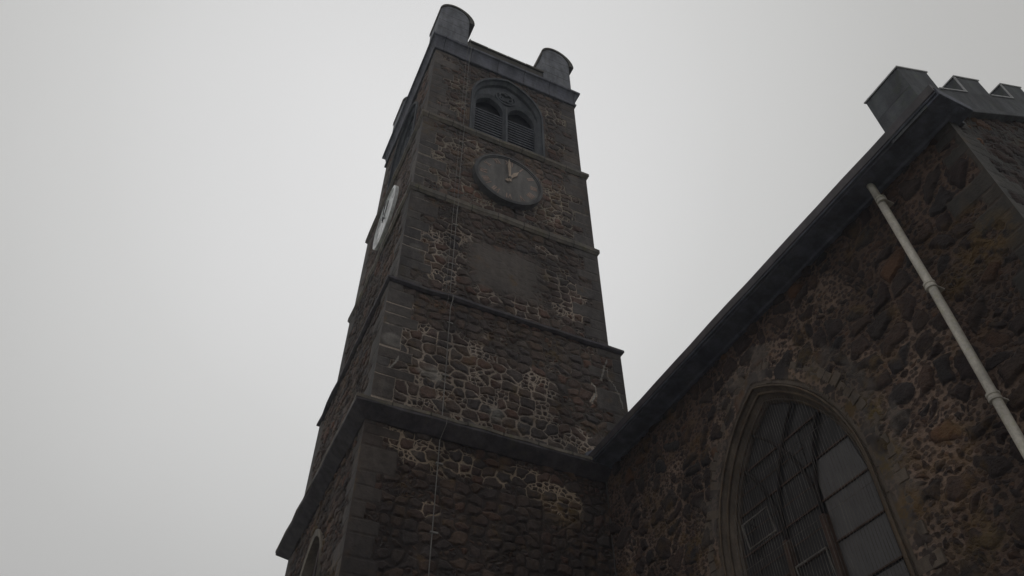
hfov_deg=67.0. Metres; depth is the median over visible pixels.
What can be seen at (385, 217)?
clock
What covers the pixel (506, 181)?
clock
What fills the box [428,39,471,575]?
lightning conductor
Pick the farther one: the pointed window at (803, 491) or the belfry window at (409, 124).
the belfry window at (409, 124)
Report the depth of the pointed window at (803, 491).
10.14 m
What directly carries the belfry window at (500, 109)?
in the church tower
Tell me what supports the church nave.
on the path
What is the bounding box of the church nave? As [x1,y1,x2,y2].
[585,65,1023,575]
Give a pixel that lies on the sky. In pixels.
(190, 190)
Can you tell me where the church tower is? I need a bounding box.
[275,4,627,575]
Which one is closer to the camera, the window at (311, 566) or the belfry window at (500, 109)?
the window at (311, 566)
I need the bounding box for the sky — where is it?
[0,0,1023,575]
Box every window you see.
[300,529,323,575]
[386,101,417,192]
[469,78,544,156]
[705,361,947,575]
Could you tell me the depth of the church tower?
15.97 m
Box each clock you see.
[373,185,398,250]
[472,154,542,210]
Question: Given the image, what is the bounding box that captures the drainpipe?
[866,183,1023,458]
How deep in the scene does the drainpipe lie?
8.30 m

